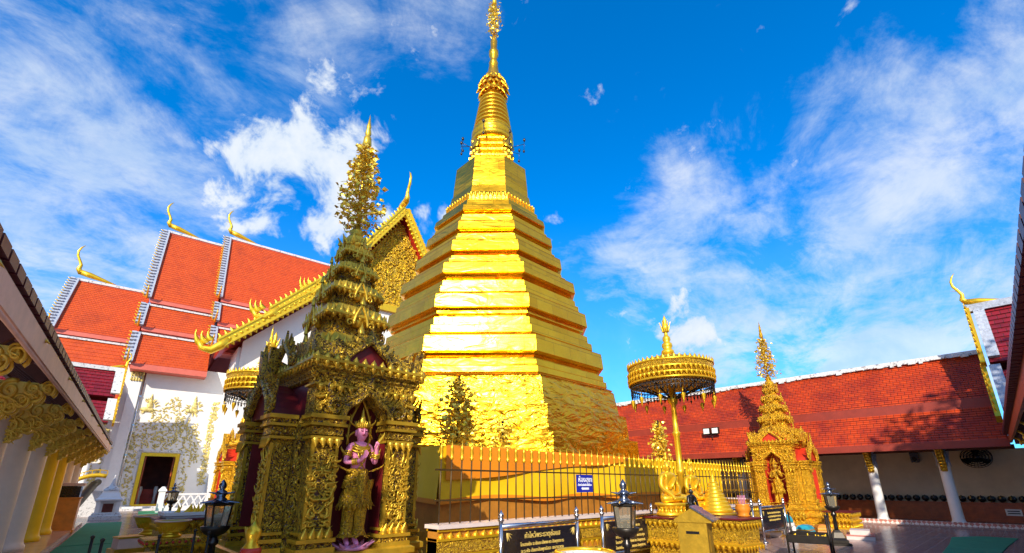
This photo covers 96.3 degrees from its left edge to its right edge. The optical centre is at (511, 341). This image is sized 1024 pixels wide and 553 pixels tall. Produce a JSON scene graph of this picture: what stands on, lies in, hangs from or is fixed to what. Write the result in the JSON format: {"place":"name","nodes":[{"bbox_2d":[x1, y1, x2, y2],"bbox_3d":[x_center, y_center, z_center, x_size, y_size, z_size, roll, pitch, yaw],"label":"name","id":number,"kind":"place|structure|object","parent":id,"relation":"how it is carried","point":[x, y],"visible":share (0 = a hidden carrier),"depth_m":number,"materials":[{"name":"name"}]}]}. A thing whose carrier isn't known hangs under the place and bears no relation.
{"place":"outdoors","nodes":[
{"label":"outdoors","id":0,"kind":"place"},
{"bbox_2d":[0,0,1023,447],"label":"sky","id":1,"kind":"structure","parent":0,"point":[820,174],"materials":[{"name":"blue"}]},
{"bbox_2d":[45,510,1023,552],"bbox_3d":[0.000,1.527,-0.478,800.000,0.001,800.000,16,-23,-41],"label":"courtyard floor","id":2,"kind":"structure","parent":0,"point":[899,539],"depth_m":14.08,"materials":[{"name":"grey tile"}]},
{"bbox_2d":[0,223,112,552],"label":"cloister","id":3,"kind":"structure","parent":2,"relation":"on","point":[54,436],"depth_m":8.44,"materials":[{"name":"white paint"}]},
{"bbox_2d":[51,483,86,532],"bbox_3d":[-15.803,5.852,16.110,0.920,1.660,0.760,13,-22,-36],"label":"offering cabinet","id":4,"kind":"object","parent":3,"relation":"on","point":[67,508],"visible":0.67,"depth_m":15.97,"materials":[{"name":"orange wood"}]},
{"bbox_2d":[0,353,131,488],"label":"porch","id":5,"kind":"object","parent":2,"relation":"on","point":[103,385],"visible":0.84,"depth_m":27.61,"materials":[{"name":"red tile"}]},
{"bbox_2d":[50,543,111,552],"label":"carpet","id":6,"kind":"object","parent":2,"relation":"on","point":[77,549],"visible":0.6,"depth_m":11.78,"materials":[{"name":"green carpet"}]},
{"bbox_2d":[59,522,121,546],"bbox_3d":[-14.932,6.850,16.540,1.216,0.012,10.080,13,-22,-36],"label":"carpet","id":7,"kind":"object","parent":2,"relation":"on","point":[107,531],"visible":0.77,"depth_m":15.66,"materials":[{"name":"green carpet"}]},
{"bbox_2d":[77,469,107,516],"bbox_3d":[-22.150,7.715,23.289,1.991,2.405,3.031,13,-22,-36],"label":"stair balustrade","id":8,"kind":"object","parent":2,"relation":"on","point":[89,494],"visible":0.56,"depth_m":24.26,"materials":[{"name":"paint"}]},
{"bbox_2d":[88,475,123,519],"bbox_3d":[-19.962,7.720,22.779,1.210,2.090,1.210,13,-22,-36],"label":"shrine","id":9,"kind":"object","parent":2,"relation":"on","point":[109,499],"visible":1,"depth_m":22.47,"materials":[{"name":"white paint"}]},
{"bbox_2d":[106,535,144,552],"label":"offering box","id":10,"kind":"object","parent":2,"relation":"on","point":[126,544],"visible":0.88,"depth_m":7.93,"materials":[{"name":"white metal"}]},
{"bbox_2d":[138,511,157,514],"bbox_3d":[-20.517,9.862,26.151,1.497,0.012,8.516,14,-22,-37],"label":"carpet","id":11,"kind":"object","parent":2,"relation":"on","point":[146,512],"visible":0.39,"depth_m":27.58,"materials":[{"name":"green carpet"}]},
{"bbox_2d":[87,529,210,552],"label":"tray rail","id":12,"kind":"object","parent":2,"relation":"on","point":[92,537],"visible":1,"depth_m":5.67,"materials":[{"name":"metal"}]},
{"bbox_2d":[137,534,200,552],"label":"bowl stand","id":13,"kind":"object","parent":2,"relation":"on","point":[182,543],"visible":0.87,"depth_m":7.17,"materials":[{"name":"red paint"}]},
{"bbox_2d":[133,514,159,534],"bbox_3d":[-7.642,3.911,9.790,0.788,0.391,0.788,16,-23,-41],"label":"offering bowl","id":14,"kind":"object","parent":13,"relation":"on","point":[142,521],"visible":0.43,"depth_m":9.53,"materials":[{"name":"gold metal"}]},
{"bbox_2d":[154,519,191,537],"bbox_3d":[-5.509,3.030,7.423,0.516,0.256,0.516,16,-23,-41],"label":"offering bowl","id":15,"kind":"object","parent":13,"relation":"on","point":[170,528],"visible":0.98,"depth_m":7.30,"materials":[{"name":"gold metal"}]},
{"bbox_2d":[166,483,181,510],"bbox_3d":[-13.277,6.383,17.838,0.542,1.688,0.542,-10,-20,28],"label":"lotus lantern","id":16,"kind":"object","parent":2,"relation":"on","point":[172,497],"visible":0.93,"depth_m":17.86,"materials":[{"name":"metal"}]},
{"bbox_2d":[155,487,209,511],"bbox_3d":[-20.154,9.993,29.044,3.820,1.500,0.420,13,-22,-36],"label":"stair railing","id":17,"kind":"object","parent":2,"relation":"on","point":[161,498],"visible":0.48,"depth_m":28.27,"materials":[{"name":"white paint"}]},
{"bbox_2d":[149,517,221,552],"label":"altar box","id":18,"kind":"object","parent":2,"relation":"on","point":[196,523],"visible":0.22,"depth_m":8.92,"materials":[{"name":"gold metal"}]},
{"bbox_2d":[158,503,204,518],"bbox_3d":[-6.480,3.438,9.355,1.100,0.270,0.840,16,-23,-41],"label":"offering tray","id":19,"kind":"object","parent":18,"relation":"on","point":[190,511],"visible":0.8,"depth_m":9.03,"materials":[{"name":"silver metal"}]},
{"bbox_2d":[48,203,333,510],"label":"temple hall","id":20,"kind":"structure","parent":2,"relation":"on","point":[162,432],"depth_m":34.45,"materials":[{"name":"red tile"}]},
{"bbox_2d":[135,456,174,503],"bbox_3d":[-24.932,9.688,32.019,1.660,3.140,0.860,13,-22,-36],"label":"door leaf","id":21,"kind":"structure","parent":20,"relation":"in","point":[146,456],"depth_m":31.81,"materials":[{"name":"red wood"}]},
{"bbox_2d":[200,479,238,552],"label":"lotus lantern","id":22,"kind":"object","parent":2,"relation":"on","point":[218,509],"visible":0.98,"depth_m":6.73,"materials":[{"name":"metal"}]},
{"bbox_2d":[208,326,273,500],"bbox_3d":[-12.542,3.753,22.676,3.020,9.600,3.020,16,-23,-41],"label":"shrine","id":23,"kind":"object","parent":2,"relation":"on","point":[225,464],"visible":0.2,"depth_m":21.22,"materials":[{"name":"gold metal"}]},
{"bbox_2d":[240,520,261,552],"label":"finial","id":24,"kind":"object","parent":2,"relation":"on","point":[253,533],"visible":1,"depth_m":5.67,"materials":[{"name":"gold metal"}]},
{"bbox_2d":[222,332,279,416],"bbox_3d":[-7.677,2.730,13.995,2.359,6.400,2.359,-10,-20,28],"label":"ceremonial parasol","id":25,"kind":"object","parent":2,"relation":"on","point":[239,382],"visible":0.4,"depth_m":13.40,"materials":[{"name":"gold metal"}]},
{"bbox_2d":[194,173,426,500],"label":"porch wing","id":26,"kind":"structure","parent":2,"relation":"on","point":[398,250],"depth_m":35.94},
{"bbox_2d":[215,115,426,552],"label":"shrine","id":27,"kind":"object","parent":2,"relation":"on","point":[288,478],"visible":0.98,"depth_m":7.50,"materials":[{"name":"gold metal"}]},
{"bbox_2d":[332,400,384,550],"bbox_3d":[-2.399,2.002,7.249,0.682,2.365,0.595,3,-18,-10],"label":"deva statue","id":28,"kind":"object","parent":27,"relation":"on","point":[355,494],"visible":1,"depth_m":7.08,"materials":[{"name":"gold metal"}]},
{"bbox_2d":[415,478,661,552],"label":"terrace","id":29,"kind":"structure","parent":2,"relation":"on","point":[426,513],"depth_m":12.57,"materials":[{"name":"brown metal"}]},
{"bbox_2d":[424,376,484,445],"bbox_3d":[-1.595,2.053,12.970,1.449,2.183,1.430,-7,-19,22],"label":"gilded tree","id":30,"kind":"object","parent":29,"relation":"on","point":[457,399],"visible":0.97,"depth_m":12.86,"materials":[{"name":"gold metal"}]},
{"bbox_2d":[488,417,512,448],"bbox_3d":[-0.249,2.903,13.878,0.730,1.161,0.825,16,-23,-41],"label":"gilded tree","id":31,"kind":"object","parent":29,"relation":"on","point":[503,432],"visible":0.84,"depth_m":13.80,"materials":[{"name":"gold metal"}]},
{"bbox_2d":[383,0,639,458],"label":"chedi","id":32,"kind":"structure","parent":29,"relation":"on","point":[490,313],"depth_m":19.84,"materials":[{"name":"gold metal"}]},
{"bbox_2d":[416,445,722,504],"bbox_3d":[-1.183,6.620,21.995,16.237,1.440,15.590,16,-23,-41],"label":"draped cloth","id":33,"kind":"object","parent":29,"relation":"on","point":[428,474],"visible":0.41,"depth_m":13.16,"materials":[{"name":"yellow fabric"}]},
{"bbox_2d":[648,420,671,459],"bbox_3d":[6.488,4.459,20.171,1.038,2.012,1.100,2,-18,-8],"label":"gilded tree","id":34,"kind":"object","parent":29,"relation":"on","point":[658,440],"visible":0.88,"depth_m":20.05,"materials":[{"name":"gold metal"}]},
{"bbox_2d":[498,507,579,552],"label":"notice board","id":35,"kind":"object","parent":2,"relation":"on","point":[550,539],"visible":0.91,"depth_m":7.82,"materials":[{"name":"black metal"}]},
{"bbox_2d":[554,547,615,552],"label":"basin","id":36,"kind":"object","parent":2,"relation":"on","point":[582,550],"visible":1,"depth_m":4.79,"materials":[{"name":"gold metal"}]},
{"bbox_2d":[425,439,761,552],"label":"iron fence","id":37,"kind":"object","parent":2,"relation":"on","point":[479,536],"visible":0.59,"depth_m":8.74,"materials":[{"name":"brown metal"}]},
{"bbox_2d":[576,475,592,491],"bbox_3d":[1.563,3.057,9.855,0.540,0.360,0.020,16,-23,-41],"label":"blue sign","id":38,"kind":"object","parent":37,"relation":"attached to","point":[584,483],"visible":1,"depth_m":9.84,"materials":[{"name":"metal"}]},
{"bbox_2d":[606,479,642,552],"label":"lamp post","id":39,"kind":"object","parent":2,"relation":"on","point":[625,529],"visible":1,"depth_m":6.46,"materials":[{"name":"metal"}]},
{"bbox_2d":[599,503,653,552],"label":"notice board","id":40,"kind":"object","parent":2,"relation":"on","point":[611,539],"visible":0.52,"depth_m":9.29,"materials":[{"name":"black metal"}]},
{"bbox_2d":[627,316,716,494],"bbox_3d":[4.436,2.272,12.435,2.359,6.400,2.359,16,-23,-41],"label":"ceremonial parasol","id":41,"kind":"object","parent":2,"relation":"on","point":[669,372],"visible":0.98,"depth_m":12.13,"materials":[{"name":"gold metal"}]},
{"bbox_2d":[642,515,715,552],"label":"altar box","id":42,"kind":"object","parent":2,"relation":"on","point":[663,534],"visible":0.38,"depth_m":9.76,"materials":[{"name":"gold metal"}]},
{"bbox_2d":[654,452,687,515],"bbox_3d":[3.654,3.241,10.514,0.949,1.411,0.707,9,-20,-27],"label":"buddha statue","id":43,"kind":"object","parent":42,"relation":"on","point":[673,503],"visible":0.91,"depth_m":10.27,"materials":[{"name":"gold metal"}]},
{"bbox_2d":[687,483,702,509],"bbox_3d":[3.932,3.447,9.928,0.484,0.720,0.361,10,-20,-30],"label":"buddha statue","id":44,"kind":"object","parent":42,"relation":"on","point":[691,499],"visible":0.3,"depth_m":9.92,"materials":[{"name":"brown metal"}]},
{"bbox_2d":[674,505,718,552],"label":"donation box","id":45,"kind":"object","parent":2,"relation":"on","point":[694,522],"visible":1,"depth_m":7.25,"materials":[{"name":"gold metal"}]},
{"bbox_2d":[709,534,713,551],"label":"door","id":46,"kind":"structure","parent":45,"relation":"in","point":[711,542],"depth_m":7.24,"materials":[{"name":"gold metal"}]},
{"bbox_2d":[720,470,750,503],"bbox_3d":[5.837,9.184,27.902,0.400,2.360,17.040,16,-23,-41],"label":"gilded fence","id":47,"kind":"object","parent":2,"relation":"on","point":[735,493],"visible":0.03,"depth_m":22.52,"materials":[{"name":"brown metal"}]},
{"bbox_2d":[711,515,764,552],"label":"altar box","id":48,"kind":"object","parent":2,"relation":"on","point":[734,534],"visible":0.91,"depth_m":9.04,"materials":[{"name":"gold metal"}]},
{"bbox_2d":[735,495,750,516],"bbox_3d":[4.812,3.438,9.572,0.300,0.420,0.300,16,-23,-41],"label":"incense pot","id":49,"kind":"object","parent":48,"relation":"on","point":[742,510],"visible":1,"depth_m":9.46,"materials":[{"name":"orange ceramic"}]},
{"bbox_2d":[732,499,753,516],"bbox_3d":[6.219,4.969,12.544,2.230,1.220,0.180,16,-23,-41],"label":"notice board","id":50,"kind":"object","parent":2,"relation":"on","point":[751,513],"visible":0.01,"depth_m":13.23,"materials":[{"name":"silver metal"}]},
{"bbox_2d":[759,526,781,536],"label":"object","id":51,"kind":"object","parent":2,"relation":"on","point":[778,533],"visible":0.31,"depth_m":14.67,"materials":[{"name":"stone"}]},
{"bbox_2d":[757,498,788,542],"bbox_3d":[8.024,5.431,14.020,2.180,1.220,0.180,16,-23,-41],"label":"notice board","id":52,"kind":"object","parent":2,"relation":"on","point":[772,519],"visible":1,"depth_m":13.86,"materials":[{"name":"black metal"}]},
{"bbox_2d":[745,322,827,524],"bbox_3d":[12.623,3.554,22.040,3.020,9.600,3.020,16,-23,-41],"label":"shrine","id":53,"kind":"object","parent":2,"relation":"on","point":[794,451],"visible":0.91,"depth_m":20.71,"materials":[{"name":"gold paint"}]},
{"bbox_2d":[766,454,788,506],"bbox_3d":[11.777,6.121,20.392,0.595,2.365,0.682,3,-18,-10],"label":"deva statue","id":54,"kind":"object","parent":53,"relation":"on","point":[778,489],"visible":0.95,"depth_m":20.28,"materials":[{"name":"gold metal"}]},
{"bbox_2d":[781,514,795,534],"bbox_3d":[8.905,6.026,15.116,1.118,0.640,0.427,7,-19,-22],"label":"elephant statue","id":55,"kind":"object","parent":2,"relation":"on","point":[792,526],"visible":0.24,"depth_m":15.05,"materials":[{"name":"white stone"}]},
{"bbox_2d":[796,524,815,531],"bbox_3d":[9.847,6.323,15.379,0.600,0.330,0.440,16,-23,-41],"label":"offering bundle","id":56,"kind":"object","parent":2,"relation":"on","point":[806,527],"visible":0.69,"depth_m":15.26,"materials":[{"name":"blue fabric"}]},
{"bbox_2d":[782,512,834,552],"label":"candle tray","id":57,"kind":"object","parent":2,"relation":"on","point":[808,537],"visible":1,"depth_m":10.48,"materials":[{"name":"metal"}]},
{"bbox_2d":[616,350,1023,531],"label":"cloister","id":58,"kind":"structure","parent":2,"relation":"on","point":[869,428],"depth_m":21.27,"materials":[{"name":"red tile"}]},
{"bbox_2d":[702,427,719,439],"bbox_3d":[11.309,5.218,25.751,0.612,0.677,0.880,16,-23,-41],"label":"floodlight","id":59,"kind":"object","parent":58,"relation":"attached to","point":[712,430],"visible":0.93,"depth_m":25.57,"materials":[{"name":"metal"}]},
{"bbox_2d":[857,494,863,499],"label":"alms bowl","id":60,"kind":"object","parent":58,"relation":"on","point":[860,497],"visible":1,"depth_m":22.86,"materials":[{"name":"black paint"}]},
{"bbox_2d":[888,494,894,500],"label":"alms bowl","id":61,"kind":"object","parent":58,"relation":"on","point":[891,497],"visible":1,"depth_m":21.99,"materials":[{"name":"black paint"}]},
{"bbox_2d":[896,495,902,500],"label":"alms bowl","id":62,"kind":"object","parent":58,"relation":"on","point":[899,497],"visible":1,"depth_m":21.77,"materials":[{"name":"black paint"}]},
{"bbox_2d":[904,494,911,500],"bbox_3d":[18.699,7.377,21.636,0.270,0.300,0.263,16,-23,-41],"label":"alms bowl","id":63,"kind":"object","parent":58,"relation":"on","point":[907,497],"visible":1,"depth_m":21.56,"materials":[{"name":"black paint"}]},
{"bbox_2d":[909,452,919,462],"bbox_3d":[19.063,5.496,21.707,0.262,0.440,0.300,-4,-10,-45],"label":"loudspeaker","id":64,"kind":"object","parent":58,"relation":"attached to","point":[914,457],"visible":0.98,"depth_m":21.63,"materials":[{"name":"black paint"}]},
{"bbox_2d":[913,494,919,500],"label":"alms bowl","id":65,"kind":"object","parent":58,"relation":"on","point":[916,497],"visible":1,"depth_m":21.35,"materials":[{"name":"black paint"}]},
{"bbox_2d":[921,494,928,500],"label":"alms bowl","id":66,"kind":"object","parent":58,"relation":"on","point":[924,497],"visible":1,"depth_m":21.13,"materials":[{"name":"black paint"}]},
{"bbox_2d":[930,495,937,500],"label":"alms bowl","id":67,"kind":"object","parent":58,"relation":"on","point":[934,497],"visible":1,"depth_m":20.91,"materials":[{"name":"black paint"}]},
{"bbox_2d":[939,495,946,501],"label":"alms bowl","id":68,"kind":"object","parent":58,"relation":"on","point":[943,498],"visible":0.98,"depth_m":20.70,"materials":[{"name":"black paint"}]},
{"bbox_2d":[959,495,965,501],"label":"alms bowl","id":69,"kind":"object","parent":58,"relation":"on","point":[962,498],"visible":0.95,"depth_m":20.25,"materials":[{"name":"black paint"}]},
{"bbox_2d":[967,495,975,501],"bbox_3d":[20.179,6.902,20.121,0.270,0.300,0.263,16,-23,-41],"label":"alms bowl","id":70,"kind":"object","parent":58,"relation":"on","point":[971,498],"visible":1,"depth_m":20.05,"materials":[{"name":"black paint"}]},
{"bbox_2d":[960,450,992,467],"bbox_3d":[20.487,5.223,20.189,1.036,1.036,0.536,-18,-60,44],"label":"wall fan","id":71,"kind":"object","parent":58,"relation":"attached to","point":[976,458],"depth_m":20.08,"materials":[{"name":"black paint"}]},
{"bbox_2d":[977,495,985,501],"bbox_3d":[20.390,6.834,19.905,0.270,0.300,0.263,16,-23,-41],"label":"alms bowl","id":72,"kind":"object","parent":58,"relation":"on","point":[981,498],"visible":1,"depth_m":19.83,"materials":[{"name":"black paint"}]},
{"bbox_2d":[987,495,995,502],"bbox_3d":[20.602,6.766,19.689,0.270,0.300,0.263,16,-23,-41],"label":"alms bowl","id":73,"kind":"object","parent":58,"relation":"on","point":[991,499],"visible":1,"depth_m":19.62,"materials":[{"name":"black paint"}]},
{"bbox_2d":[997,495,1005,502],"bbox_3d":[20.813,6.699,19.472,0.270,0.300,0.263,16,-23,-41],"label":"alms bowl","id":74,"kind":"object","parent":58,"relation":"on","point":[1001,499],"visible":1,"depth_m":19.41,"materials":[{"name":"black paint"}]},
{"bbox_2d":[1008,495,1016,502],"bbox_3d":[21.024,6.631,19.256,0.270,0.300,0.263,16,-23,-41],"label":"alms bowl","id":75,"kind":"object","parent":58,"relation":"on","point":[1012,499],"visible":1,"depth_m":19.19,"materials":[{"name":"black paint"}]},
{"bbox_2d":[1005,509,1022,515],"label":"notice plate","id":76,"kind":"object","parent":58,"relation":"attached to","point":[1013,512],"visible":1,"depth_m":19.07,"materials":[{"name":"white stone"}]},
{"bbox_2d":[1018,496,1023,502],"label":"alms bowl","id":77,"kind":"object","parent":58,"relation":"on","point":[1021,498],"visible":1,"depth_m":19.01,"materials":[{"name":"black paint"}]},
{"bbox_2d":[814,524,832,531],"bbox_3d":[10.525,6.369,15.525,0.440,0.330,0.600,-6,-18,17],"label":"offering bundle","id":78,"kind":"object","parent":2,"relation":"on","point":[819,527],"visible":0.58,"depth_m":15.36,"materials":[{"name":"orange fabric"}]},
{"bbox_2d":[821,482,852,545],"bbox_3d":[9.131,4.875,13.027,0.542,1.688,0.542,-6,-18,17],"label":"lamp post","id":79,"kind":"object","parent":2,"relation":"on","point":[833,507],"visible":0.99,"depth_m":12.95,"materials":[{"name":"metal"}]},
{"bbox_2d":[822,510,863,529],"bbox_3d":[12.982,6.977,17.951,1.560,0.620,0.960,16,-23,-41],"label":"altar box","id":80,"kind":"object","parent":2,"relation":"on","point":[847,519],"visible":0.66,"depth_m":17.47,"materials":[{"name":"gold metal"}]},
{"bbox_2d":[846,528,875,540],"bbox_3d":[10.943,6.049,14.387,0.720,0.260,1.120,-13,-21,35],"label":"stone step","id":81,"kind":"object","parent":2,"relation":"on","point":[858,534],"visible":1,"depth_m":14.06,"materials":[{"name":"white stone"}]},
{"bbox_2d":[943,536,1017,552],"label":"carpet","id":82,"kind":"object","parent":2,"relation":"on","point":[977,544],"visible":1,"depth_m":12.77,"materials":[{"name":"green carpet"}]},
{"bbox_2d":[949,273,1023,443],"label":"corner pavilion","id":83,"kind":"structure","parent":2,"relation":"on","point":[992,317],"depth_m":18.60,"materials":[{"name":"red tile"}]},
{"bbox_2d":[1002,156,1023,444],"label":"cloister","id":84,"kind":"structure","parent":2,"relation":"on","point":[1013,422],"depth_m":6.63,"materials":[{"name":"red tile"}]},
{"bbox_3d":[5.135,4.769,11.405,1.300,0.920,0.900,16,-23,-41],"label":"altar box","id":85,"kind":"object","parent":2,"relation":"on","visible":0},
{"bbox_2d":[684,459,704,507],"bbox_3d":[4.569,3.574,11.459,0.871,1.296,0.650,9,-20,-27],"label":"buddha statue","id":86,"kind":"object","parent":85,"relation":"on","point":[692,480],"visible":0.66,"depth_m":11.42,"materials":[{"name":"gold metal"}]},
{"bbox_2d":[703,471,736,515],"bbox_3d":[4.940,3.691,11.193,0.880,1.010,0.867,16,-23,-41],"label":"offering cone","id":87,"kind":"object","parent":85,"relation":"on","point":[716,502],"visible":0.91,"depth_m":10.93,"materials":[{"name":"gold metal"}]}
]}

